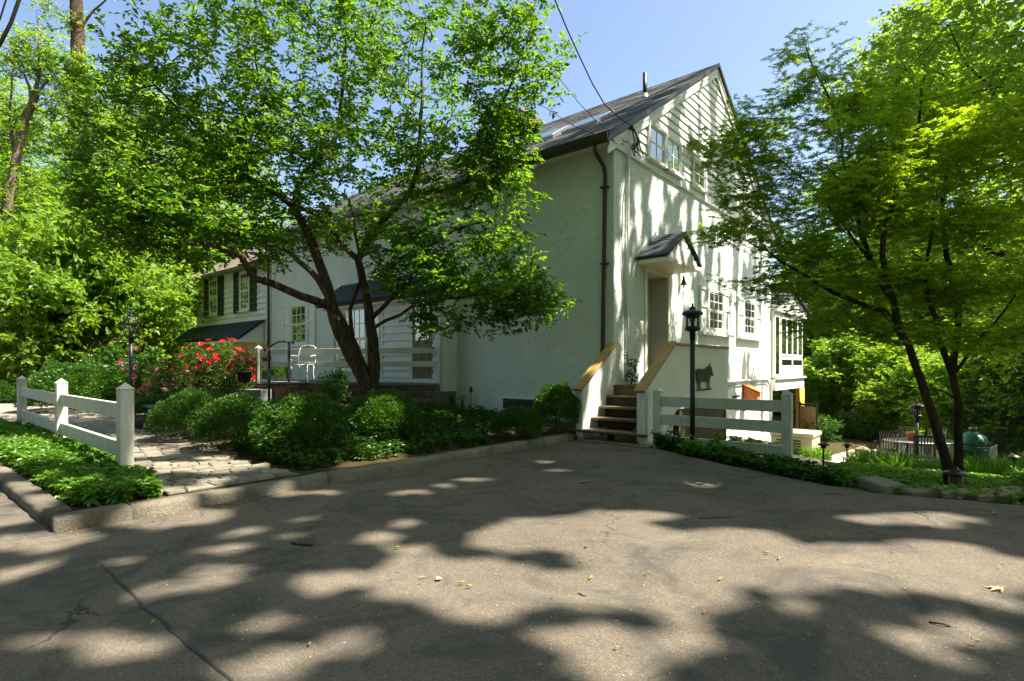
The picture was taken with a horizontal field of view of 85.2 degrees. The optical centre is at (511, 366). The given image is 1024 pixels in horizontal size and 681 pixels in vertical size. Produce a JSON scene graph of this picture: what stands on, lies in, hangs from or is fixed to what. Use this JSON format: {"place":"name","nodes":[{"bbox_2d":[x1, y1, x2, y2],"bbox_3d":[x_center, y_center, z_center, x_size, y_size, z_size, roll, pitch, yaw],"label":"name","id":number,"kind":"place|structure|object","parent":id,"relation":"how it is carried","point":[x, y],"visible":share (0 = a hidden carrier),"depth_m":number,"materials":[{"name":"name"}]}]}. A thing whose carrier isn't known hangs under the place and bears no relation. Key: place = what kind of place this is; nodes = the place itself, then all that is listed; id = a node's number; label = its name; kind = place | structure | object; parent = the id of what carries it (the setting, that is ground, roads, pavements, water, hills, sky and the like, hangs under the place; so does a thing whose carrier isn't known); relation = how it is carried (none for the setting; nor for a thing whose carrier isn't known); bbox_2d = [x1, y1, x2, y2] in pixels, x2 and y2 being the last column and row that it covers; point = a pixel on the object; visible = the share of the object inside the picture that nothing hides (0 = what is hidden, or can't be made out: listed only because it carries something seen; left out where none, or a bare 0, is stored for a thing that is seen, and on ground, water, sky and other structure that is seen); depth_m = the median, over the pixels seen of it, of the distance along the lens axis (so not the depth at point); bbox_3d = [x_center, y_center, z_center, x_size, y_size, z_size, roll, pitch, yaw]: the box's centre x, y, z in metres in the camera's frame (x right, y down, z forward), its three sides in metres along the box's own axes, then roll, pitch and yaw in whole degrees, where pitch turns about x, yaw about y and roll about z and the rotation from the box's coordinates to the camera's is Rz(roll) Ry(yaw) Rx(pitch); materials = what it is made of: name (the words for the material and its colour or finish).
{"place":"outdoors","nodes":[
{"label":"outdoors","id":0,"kind":"place"},
{"bbox_2d":[0,402,297,495],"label":"cobbled path","id":1,"kind":"structure","parent":0,"point":[181,464],"depth_m":6.93,"materials":[{"name":"stone"}]},
{"bbox_2d":[17,376,134,467],"bbox_3d":[-6.996,0.698,8.581,7.409,1.045,0.172,0,0,42],"label":"front fence","id":2,"kind":"object","parent":1,"relation":"on","point":[120,447],"visible":0.87,"depth_m":7.21,"materials":[{"name":"paint"}]},
{"bbox_2d":[136,359,194,402],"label":"flowering shrub","id":3,"kind":"object","parent":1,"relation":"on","point":[156,389],"visible":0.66,"depth_m":13.04,"materials":[{"name":"green plant"}]},
{"bbox_2d":[184,338,255,394],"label":"flowering shrub","id":4,"kind":"object","parent":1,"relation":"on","point":[229,378],"visible":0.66,"depth_m":14.30,"materials":[{"name":"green plant"}]},
{"bbox_2d":[262,367,290,380],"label":"boxwood","id":5,"kind":"object","parent":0,"point":[274,372],"visible":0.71,"depth_m":15.07,"materials":[{"name":"green plant"}]},
{"bbox_2d":[0,439,1023,680],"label":"driveway","id":6,"kind":"structure","parent":0,"point":[88,604],"depth_m":3.35,"materials":[{"name":"asphalt"}]},
{"bbox_2d":[55,439,1022,680],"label":"leaf litter","id":7,"kind":"object","parent":6,"relation":"on","point":[1017,503],"visible":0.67,"depth_m":4.79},
{"bbox_2d":[116,449,1020,679],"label":"grit","id":8,"kind":"object","parent":6,"relation":"on","point":[615,564],"visible":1,"depth_m":3.86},
{"bbox_2d":[0,375,1023,528],"bbox_3d":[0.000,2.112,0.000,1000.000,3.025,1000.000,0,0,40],"label":"ground","id":9,"kind":"structure","parent":0,"point":[139,423],"depth_m":8.47,"materials":[{"name":"soil"}]},
{"bbox_2d":[0,379,16,403],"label":"boxwood","id":10,"kind":"object","parent":9,"relation":"on","point":[7,385],"visible":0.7,"depth_m":17.88,"materials":[{"name":"green plant"}]},
{"bbox_2d":[0,145,67,214],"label":"broadleaf tree","id":11,"kind":"object","parent":9,"relation":"on","point":[43,160],"visible":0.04,"depth_m":31.45,"materials":[{"name":"green plant"}]},
{"bbox_2d":[0,20,104,309],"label":"locust tree","id":12,"kind":"object","parent":9,"relation":"on","point":[9,189],"visible":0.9,"depth_m":20.91,"materials":[{"name":"green plant"}]},
{"bbox_2d":[27,359,87,394],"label":"boxwood","id":13,"kind":"object","parent":9,"relation":"on","point":[50,365],"visible":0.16,"depth_m":16.88,"materials":[{"name":"green plant"}]},
{"bbox_2d":[0,71,122,377],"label":"broad maple","id":14,"kind":"object","parent":9,"relation":"on","point":[4,91],"visible":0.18,"depth_m":35.56,"materials":[{"name":"green plant"}]},
{"bbox_2d":[0,204,123,388],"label":"understory shrub","id":15,"kind":"object","parent":9,"relation":"on","point":[2,241],"visible":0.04,"depth_m":20.75,"materials":[{"name":"green plant"}]},
{"bbox_2d":[9,363,147,408],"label":"boxwood","id":16,"kind":"object","parent":9,"relation":"on","point":[73,375],"visible":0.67,"depth_m":14.42,"materials":[{"name":"green plant"}]},
{"bbox_2d":[0,417,164,506],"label":"pachysandra","id":17,"kind":"object","parent":9,"relation":"on","point":[73,471],"visible":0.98,"depth_m":5.90,"materials":[{"name":"green plant"}]},
{"bbox_2d":[0,195,169,390],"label":"understory shrub","id":18,"kind":"object","parent":9,"relation":"on","point":[21,349],"visible":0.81,"depth_m":18.97,"materials":[{"name":"green plant"}]},
{"bbox_2d":[21,0,165,365],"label":"ivy clad tree","id":19,"kind":"object","parent":9,"relation":"on","point":[76,22],"visible":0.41,"depth_m":21.82,"materials":[{"name":"green plant"}]},
{"bbox_2d":[13,178,180,363],"bbox_3d":[-22.229,-4.246,28.925,9.452,11.626,7.792,0,0,-17],"label":"broadleaf tree","id":20,"kind":"object","parent":9,"relation":"on","point":[24,205],"depth_m":27.30,"materials":[{"name":"green plant"}]},
{"bbox_2d":[75,338,136,400],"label":"flowering shrub","id":21,"kind":"object","parent":9,"relation":"on","point":[114,352],"visible":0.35,"depth_m":16.30,"materials":[{"name":"green plant"}]},
{"bbox_2d":[0,214,212,392],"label":"understory shrub","id":22,"kind":"object","parent":9,"relation":"on","point":[155,304],"visible":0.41,"depth_m":20.95,"materials":[{"name":"green plant"}]},
{"bbox_2d":[0,70,239,372],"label":"broad maple","id":23,"kind":"object","parent":9,"relation":"on","point":[109,116],"visible":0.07,"depth_m":33.23,"materials":[{"name":"green plant"}]},
{"bbox_2d":[56,256,196,378],"bbox_3d":[-16.853,-2.270,25.020,6.047,8.150,6.170,0,0,28],"label":"understory shrub","id":24,"kind":"object","parent":9,"relation":"on","point":[184,326],"visible":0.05,"depth_m":26.15,"materials":[{"name":"green plant"}]},
{"bbox_2d":[121,308,140,386],"bbox_3d":[-9.037,-0.095,13.201,0.365,2.590,0.417,0,0,40],"label":"lamp post","id":25,"kind":"object","parent":9,"relation":"on","point":[131,338],"visible":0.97,"depth_m":13.17,"materials":[{"name":"black metal"}]},
{"bbox_2d":[115,342,166,400],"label":"flowering shrub","id":26,"kind":"object","parent":9,"relation":"on","point":[148,357],"visible":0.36,"depth_m":15.64,"materials":[{"name":"green plant"}]},
{"bbox_2d":[134,390,210,416],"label":"boxwood","id":27,"kind":"object","parent":9,"relation":"on","point":[138,406],"visible":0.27,"depth_m":10.90,"materials":[{"name":"green plant"}]},
{"bbox_2d":[143,386,238,438],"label":"boxwood","id":28,"kind":"object","parent":9,"relation":"on","point":[186,402],"visible":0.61,"depth_m":8.58,"materials":[{"name":"green plant"}]},
{"bbox_2d":[166,343,219,391],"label":"flowering shrub","id":29,"kind":"object","parent":9,"relation":"on","point":[184,356],"visible":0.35,"depth_m":14.69,"materials":[{"name":"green plant"}]},
{"bbox_2d":[130,109,296,263],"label":"broad maple","id":30,"kind":"object","parent":9,"relation":"on","point":[261,174],"visible":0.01,"depth_m":46.49,"materials":[{"name":"green plant"}]},
{"bbox_2d":[186,208,275,276],"bbox_3d":[-19.353,-4.872,40.004,10.446,12.850,8.612,0,0,-9],"label":"broadleaf tree","id":31,"kind":"object","parent":9,"relation":"on","point":[242,227],"visible":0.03,"depth_m":38.96,"materials":[{"name":"green plant"}]},
{"bbox_2d":[188,391,285,448],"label":"boxwood","id":32,"kind":"object","parent":9,"relation":"on","point":[212,423],"visible":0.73,"depth_m":7.56,"materials":[{"name":"green plant"}]},
{"bbox_2d":[263,341,293,401],"bbox_3d":[-5.482,0.167,13.096,0.085,1.567,0.758,0,0,41],"label":"iron handrail","id":33,"kind":"object","parent":9,"relation":"on","point":[273,344],"visible":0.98,"depth_m":12.97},
{"bbox_2d":[0,432,575,533],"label":"kerb","id":34,"kind":"structure","parent":9,"relation":"on","point":[46,509],"depth_m":5.45,"materials":[{"name":"concrete"}]},
{"bbox_2d":[246,390,352,451],"bbox_3d":[-2.764,0.754,7.332,1.306,0.885,1.326,0,0,40],"label":"boxwood","id":35,"kind":"object","parent":9,"relation":"on","point":[305,405],"visible":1,"depth_m":7.02,"materials":[{"name":"green plant"}]},
{"bbox_2d":[35,0,587,408],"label":"spreading tree","id":36,"kind":"object","parent":9,"relation":"on","point":[140,235],"visible":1,"depth_m":9.75,"materials":[{"name":"green plant"}]},
{"bbox_2d":[313,365,351,401],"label":"flowering shrub","id":37,"kind":"object","parent":9,"relation":"on","point":[340,377],"visible":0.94,"depth_m":12.50,"materials":[{"name":"green plant"}]},
{"bbox_2d":[216,378,455,407],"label":"patio","id":38,"kind":"structure","parent":9,"relation":"on","point":[442,397],"depth_m":14.00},
{"bbox_2d":[236,371,252,381],"bbox_3d":[-6.778,0.258,14.100,0.390,0.285,0.400,0,0,40],"label":"plant pot","id":39,"kind":"object","parent":38,"relation":"on","point":[243,376],"visible":0.99,"depth_m":13.97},
{"bbox_2d":[231,349,256,370],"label":"potted flowers","id":40,"kind":"object","parent":39,"relation":"in","point":[246,362],"visible":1,"depth_m":14.02,"materials":[{"name":"green plant"}]},
{"bbox_2d":[227,384,435,407],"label":"patio wall","id":41,"kind":"structure","parent":38,"relation":"on","point":[402,390],"depth_m":13.98,"materials":[{"name":"brick"}]},
{"bbox_2d":[255,345,441,384],"bbox_3d":[-4.117,-0.052,13.800,5.081,0.985,0.184,0,0,12],"label":"patio railing","id":42,"kind":"object","parent":38,"relation":"on","point":[259,351],"visible":0.94,"depth_m":13.81,"materials":[{"name":"paint"}]},
{"bbox_2d":[228,402,523,470],"bbox_3d":[-2.139,1.024,9.688,5.091,0.459,6.700,0,0,-2],"label":"bed ground cover","id":43,"kind":"object","parent":9,"relation":"on","point":[434,432],"visible":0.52,"depth_m":7.96,"materials":[{"name":"green plant"}]},
{"bbox_2d":[346,388,424,436],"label":"boxwood","id":44,"kind":"object","parent":9,"relation":"on","point":[406,410],"visible":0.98,"depth_m":8.17,"materials":[{"name":"green plant"}]},
{"bbox_2d":[171,63,810,442],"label":"house","id":45,"kind":"structure","parent":9,"relation":"on","point":[580,175],"depth_m":13.30,"materials":[{"name":"white paint"}]},
{"bbox_2d":[207,278,217,316],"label":"window","id":46,"kind":"structure","parent":45,"relation":"in","point":[213,285],"depth_m":22.93,"materials":[{"name":"glass"}]},
{"bbox_2d":[237,271,249,312],"bbox_3d":[-10.162,-2.845,21.104,0.940,1.550,0.110,0,0,40],"label":"window","id":47,"kind":"structure","parent":45,"relation":"in","point":[243,276],"depth_m":21.16,"materials":[{"name":"glass"}]},
{"bbox_2d":[290,302,306,346],"bbox_3d":[-7.141,-1.385,18.583,1.170,1.470,0.110,0,0,40],"label":"window","id":48,"kind":"structure","parent":45,"relation":"in","point":[298,311],"depth_m":18.60,"materials":[{"name":"white paint"}]},
{"bbox_2d":[332,307,366,372],"bbox_3d":[-4.599,-0.740,15.661,1.720,1.820,0.110,0,0,40],"label":"french door","id":49,"kind":"structure","parent":45,"relation":"in","point":[357,313],"depth_m":15.46,"materials":[{"name":"white paint"}]},
{"bbox_2d":[413,300,432,378],"bbox_3d":[-2.197,-0.680,13.693,0.710,2.000,0.038,0,0,40],"label":"porch door","id":50,"kind":"structure","parent":45,"relation":"in","point":[418,372],"depth_m":13.71,"materials":[{"name":"grey"}]},
{"bbox_2d":[501,396,534,409],"bbox_3d":[0.168,0.830,12.335,1.100,0.300,0.046,0,0,40],"label":"basement window","id":51,"kind":"structure","parent":45,"relation":"in","point":[506,402],"depth_m":12.37,"materials":[{"name":"glass"}]},
{"bbox_2d":[621,125,643,381],"bbox_3d":[2.400,-2.280,11.100,0.266,5.161,0.510,0,0,73],"label":"service mast","id":52,"kind":"object","parent":45,"relation":"attached to","point":[636,144],"visible":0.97,"depth_m":11.14,"materials":[{"name":"metal"}]},
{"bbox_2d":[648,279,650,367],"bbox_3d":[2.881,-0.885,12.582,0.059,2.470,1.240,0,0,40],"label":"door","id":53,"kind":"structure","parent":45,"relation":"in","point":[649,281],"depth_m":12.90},
{"bbox_2d":[646,120,668,170],"bbox_3d":[3.192,-4.825,12.151,0.110,0.830,0.940,0,0,40],"label":"window","id":54,"kind":"structure","parent":45,"relation":"in","point":[657,137],"depth_m":12.16,"materials":[{"name":"white paint"}]},
{"bbox_2d":[666,133,684,179],"bbox_3d":[3.739,-4.825,12.802,0.110,0.830,0.940,0,0,40],"label":"window","id":55,"kind":"structure","parent":45,"relation":"in","point":[674,148],"depth_m":12.85,"materials":[{"name":"glass"}]},
{"bbox_2d":[691,156,708,194],"bbox_3d":[4.735,-4.800,13.989,0.110,0.760,0.940,0,0,40],"label":"window","id":56,"kind":"structure","parent":45,"relation":"in","point":[697,175],"depth_m":13.94,"materials":[{"name":"white paint"}]},
{"bbox_2d":[708,289,726,333],"bbox_3d":[5.509,-1.460,14.958,0.110,1.140,1.260,0,0,40],"label":"window","id":57,"kind":"structure","parent":45,"relation":"in","point":[716,303],"depth_m":15.00,"materials":[{"name":"white paint"}]},
{"bbox_2d":[743,299,757,337],"bbox_3d":[7.335,-1.460,17.134,0.110,1.140,1.220,0,0,40],"label":"window","id":58,"kind":"structure","parent":45,"relation":"in","point":[749,307],"depth_m":17.19,"materials":[{"name":"white paint"}]},
{"bbox_2d":[774,314,779,376],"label":"window","id":59,"kind":"structure","parent":45,"relation":"in","point":[776,317],"depth_m":19.17,"materials":[{"name":"white paint"}]},
{"bbox_2d":[489,405,543,438],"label":"yew shrub","id":60,"kind":"object","parent":9,"relation":"on","point":[511,416],"visible":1,"depth_m":9.10,"materials":[{"name":"green plant"}]},
{"bbox_2d":[532,379,581,432],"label":"boxwood","id":61,"kind":"object","parent":9,"relation":"on","point":[547,399],"visible":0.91,"depth_m":9.79,"materials":[{"name":"green plant"}]},
{"bbox_2d":[572,341,728,446],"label":"side steps","id":62,"kind":"structure","parent":9,"relation":"on","point":[622,413],"depth_m":10.19,"materials":[{"name":"white paint"}]},
{"bbox_2d":[696,363,712,390],"bbox_3d":[3.820,0.202,11.015,0.012,0.537,0.888,0,0,40],"label":"bull cutout","id":63,"kind":"object","parent":62,"relation":"attached to","point":[704,375],"visible":1,"depth_m":10.98,"materials":[{"name":"black metal"}]},
{"bbox_2d":[682,303,702,448],"bbox_3d":[2.708,0.183,8.350,0.304,2.274,0.312,0,0,40],"label":"lamp post","id":64,"kind":"object","parent":9,"relation":"on","point":[692,313],"visible":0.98,"depth_m":8.32,"materials":[{"name":"black metal"}]},
{"bbox_2d":[676,432,727,457],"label":"fern","id":65,"kind":"object","parent":9,"relation":"on","point":[697,442],"visible":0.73,"depth_m":8.04,"materials":[{"name":"green plant"}]},
{"bbox_2d":[653,387,793,457],"bbox_3d":[3.131,0.963,8.469,2.091,1.275,0.141,0,0,40],"label":"side fence","id":66,"kind":"object","parent":9,"relation":"on","point":[784,407],"visible":0.75,"depth_m":8.25,"materials":[{"name":"paint"}]},
{"bbox_2d":[652,438,853,486],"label":"verge plants","id":67,"kind":"object","parent":9,"relation":"on","point":[786,466],"visible":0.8,"depth_m":7.01,"materials":[{"name":"green plant"}]},
{"bbox_2d":[770,429,821,453],"bbox_3d":[8.497,2.360,16.661,1.200,0.880,1.150,0,0,40],"label":"generator","id":68,"kind":"object","parent":9,"relation":"on","point":[804,438],"visible":0.48,"depth_m":16.16,"materials":[{"name":"beige metal"}]},
{"bbox_2d":[799,401,817,429],"bbox_3d":[10.969,2.010,20.600,0.084,1.380,0.909,0,0,-14],"label":"privacy screen","id":69,"kind":"object","parent":9,"relation":"on","point":[807,414],"visible":0.73,"depth_m":20.57,"materials":[{"name":"brown wood"}]},
{"bbox_2d":[801,413,844,441],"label":"leafy shrub","id":70,"kind":"object","parent":9,"relation":"on","point":[824,430],"visible":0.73,"depth_m":20.26,"materials":[{"name":"green plant"}]},
{"bbox_2d":[772,295,894,417],"bbox_3d":[16.428,-0.307,29.593,7.291,7.063,7.147,0,0,18],"label":"understory shrub","id":71,"kind":"object","parent":9,"relation":"on","point":[806,343],"visible":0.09,"depth_m":28.84,"materials":[{"name":"green plant"}]},
{"bbox_2d":[789,326,906,427],"bbox_3d":[14.257,0.668,24.269,5.048,4.890,4.948,0,0,10],"label":"understory shrub","id":72,"kind":"object","parent":9,"relation":"on","point":[832,353],"visible":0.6,"depth_m":23.57,"materials":[{"name":"green plant"}]},
{"bbox_2d":[827,412,870,437],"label":"leafy shrub","id":73,"kind":"object","parent":9,"relation":"on","point":[849,420],"visible":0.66,"depth_m":21.40,"materials":[{"name":"green plant"}]},
{"bbox_2d":[680,20,1023,484],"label":"layered maple","id":74,"kind":"object","parent":9,"relation":"on","point":[889,282],"visible":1,"depth_m":6.44,"materials":[{"name":"green plant"}]},
{"bbox_2d":[776,155,939,329],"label":"broadleaf tree","id":75,"kind":"object","parent":9,"relation":"on","point":[791,231],"visible":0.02,"depth_m":47.26,"materials":[{"name":"green plant"}]},
{"bbox_2d":[804,271,931,412],"bbox_3d":[19.054,-1.177,29.756,7.163,8.811,5.905,0,0,31],"label":"broadleaf tree","id":76,"kind":"object","parent":9,"relation":"on","point":[824,302],"visible":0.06,"depth_m":29.56,"materials":[{"name":"green plant"}]},
{"bbox_2d":[842,445,899,464],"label":"daylily clump","id":77,"kind":"object","parent":9,"relation":"on","point":[857,458],"visible":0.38,"depth_m":10.33,"materials":[{"name":"green plant"}]},
{"bbox_2d":[852,416,898,441],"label":"leafy shrub","id":78,"kind":"object","parent":9,"relation":"on","point":[876,430],"visible":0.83,"depth_m":20.42,"materials":[{"name":"green plant"}]},
{"bbox_2d":[727,435,1023,491],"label":"garden ground cover","id":79,"kind":"object","parent":9,"relation":"on","point":[1017,474],"visible":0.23,"depth_m":12.16,"materials":[{"name":"green plant"}]},
{"bbox_2d":[857,476,905,493],"bbox_3d":[4.039,1.343,6.126,0.276,0.195,0.476,0,0,0],"label":"edging stone","id":80,"kind":"object","parent":9,"relation":"on","point":[882,485],"visible":0.62,"depth_m":5.98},
{"bbox_2d":[825,337,939,435],"bbox_3d":[14.688,0.886,22.026,4.398,4.347,4.487,0,0,37],"label":"understory shrub","id":81,"kind":"object","parent":9,"relation":"on","point":[859,373],"visible":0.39,"depth_m":21.59,"materials":[{"name":"green plant"}]},
{"bbox_2d":[873,431,898,453],"bbox_3d":[10.201,2.218,15.162,0.505,0.966,0.549,0,0,20],"label":"patio chair","id":82,"kind":"object","parent":9,"relation":"on","point":[894,432],"visible":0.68,"depth_m":14.96,"materials":[{"name":"black metal"}]},
{"bbox_2d":[860,446,937,468],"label":"daylily clump","id":83,"kind":"object","parent":9,"relation":"on","point":[902,460],"visible":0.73,"depth_m":9.57,"materials":[{"name":"green plant"}]},
{"bbox_2d":[851,348,964,437],"bbox_3d":[14.686,1.107,19.839,3.848,3.803,3.926,0,0,-14],"label":"understory shrub","id":84,"kind":"object","parent":9,"relation":"on","point":[869,396],"visible":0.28,"depth_m":19.98,"materials":[{"name":"green plant"}]},
{"bbox_2d":[830,259,987,358],"bbox_3d":[19.257,-1.117,27.225,6.964,8.567,5.741,0,0,29],"label":"broadleaf tree","id":85,"kind":"object","parent":9,"relation":"on","point":[905,301],"visible":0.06,"depth_m":25.74,"materials":[{"name":"green plant"}]},
{"bbox_2d":[801,0,1023,358],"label":"broad maple","id":86,"kind":"object","parent":9,"relation":"on","point":[939,13],"visible":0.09,"depth_m":26.04,"materials":[{"name":"green plant"}]},
{"bbox_2d":[909,400,924,457],"bbox_3d":[9.898,1.630,13.600,0.312,1.640,0.320,0,0,40],"label":"lamp post","id":87,"kind":"object","parent":9,"relation":"on","point":[916,406],"visible":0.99,"depth_m":13.57,"materials":[{"name":"black metal"}]},
{"bbox_2d":[812,0,1023,383],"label":"broad maple","id":88,"kind":"object","parent":9,"relation":"on","point":[992,69],"visible":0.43,"depth_m":10.48,"materials":[{"name":"green plant"}]},
{"bbox_2d":[899,485,938,496],"bbox_3d":[4.262,1.363,5.904,0.320,0.155,0.332,0,0,0],"label":"edging stone","id":89,"kind":"object","parent":9,"relation":"on","point":[919,491],"visible":0.3,"depth_m":5.76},
{"bbox_2d":[910,435,936,458],"bbox_3d":[10.098,2.155,13.665,0.505,0.966,0.549,0,0,30],"label":"patio chair","id":90,"kind":"object","parent":9,"relation":"on","point":[921,436],"visible":0.55,"depth_m":13.48,"materials":[{"name":"black metal"}]},
{"bbox_2d":[827,461,1023,503],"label":"garden ground cover","id":91,"kind":"object","parent":9,"relation":"on","point":[930,478],"visible":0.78,"depth_m":6.59,"materials":[{"name":"green plant"}]},
{"bbox_2d":[892,350,1004,445],"bbox_3d":[14.945,1.106,17.924,3.926,3.803,3.848,0,0,-39],"label":"understory shrub","id":92,"kind":"object","parent":9,"relation":"on","point":[941,373],"visible":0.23,"depth_m":18.02,"materials":[{"name":"green plant"}]},
{"bbox_2d":[942,467,969,484],"bbox_3d":[4.883,1.249,6.120,0.244,0.295,0.250,0,0,40],"label":"garden lantern","id":93,"kind":"object","parent":9,"relation":"on","point":[956,475],"visible":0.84,"depth_m":6.07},
{"bbox_2d":[948,427,996,461],"bbox_3d":[10.584,1.993,12.759,1.296,1.191,0.727,0,0,25],"label":"egg grill","id":94,"kind":"object","parent":9,"relation":"on","point":[975,440],"visible":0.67,"depth_m":12.62,"materials":[{"name":"green ceramic"}]},
{"bbox_2d":[938,453,1016,474],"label":"daylily clump","id":95,"kind":"object","parent":9,"relation":"on","point":[979,467],"visible":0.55,"depth_m":9.08,"materials":[{"name":"green plant"}]},
{"bbox_2d":[937,349,1023,456],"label":"understory shrub","id":96,"kind":"object","parent":9,"relation":"on","point":[987,392],"visible":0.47,"depth_m":15.88,"materials":[{"name":"green plant"}]},
{"bbox_2d":[942,257,1023,451],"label":"conifer","id":97,"kind":"object","parent":9,"relation":"on","point":[983,412],"visible":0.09,"depth_m":16.57,"materials":[{"name":"green plant"}]},
{"bbox_2d":[961,488,1013,500],"bbox_3d":[4.860,1.364,5.759,0.402,0.152,0.358,0,0,0],"label":"edging stone","id":98,"kind":"object","parent":9,"relation":"on","point":[985,497],"visible":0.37,"depth_m":5.61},
{"bbox_2d":[963,423,1023,460],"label":"leafy shrub","id":99,"kind":"object","parent":9,"relation":"on","point":[988,433],"visible":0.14,"depth_m":15.03,"materials":[{"name":"green plant"}]},
{"bbox_2d":[975,449,1023,475],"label":"daylily clump","id":100,"kind":"object","parent":9,"relation":"on","point":[1018,464],"visible":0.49,"depth_m":9.08,"materials":[{"name":"green plant"}]},
{"bbox_2d":[996,427,1006,462],"bbox_3d":[10.995,2.029,12.500,0.180,1.300,0.180,0,0,40],"label":"dark post","id":101,"kind":"object","parent":9,"relation":"on","point":[1001,438],"visible":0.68,"depth_m":12.45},
{"bbox_2d":[983,318,1023,456],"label":"conifer","id":102,"kind":"object","parent":9,"relation":"on","point":[1021,434],"visible":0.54,"depth_m":14.90,"materials":[{"name":"green plant"}]},
{"bbox_2d":[0,0,1023,281],"label":"sky","id":103,"kind":"structure","parent":0,"point":[667,40],"materials":[{"name":"blue"}]},
{"bbox_2d":[760,441,1020,466],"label":"garden path","id":104,"kind":"structure","parent":0,"point":[837,459],"depth_m":17.14,"materials":[{"name":"stone"}]},
{"bbox_2d":[803,443,840,460],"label":"daylily clump","id":105,"kind":"object","parent":104,"relation":"on","point":[816,452],"visible":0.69,"depth_m":14.44,"materials":[{"name":"green plant"}]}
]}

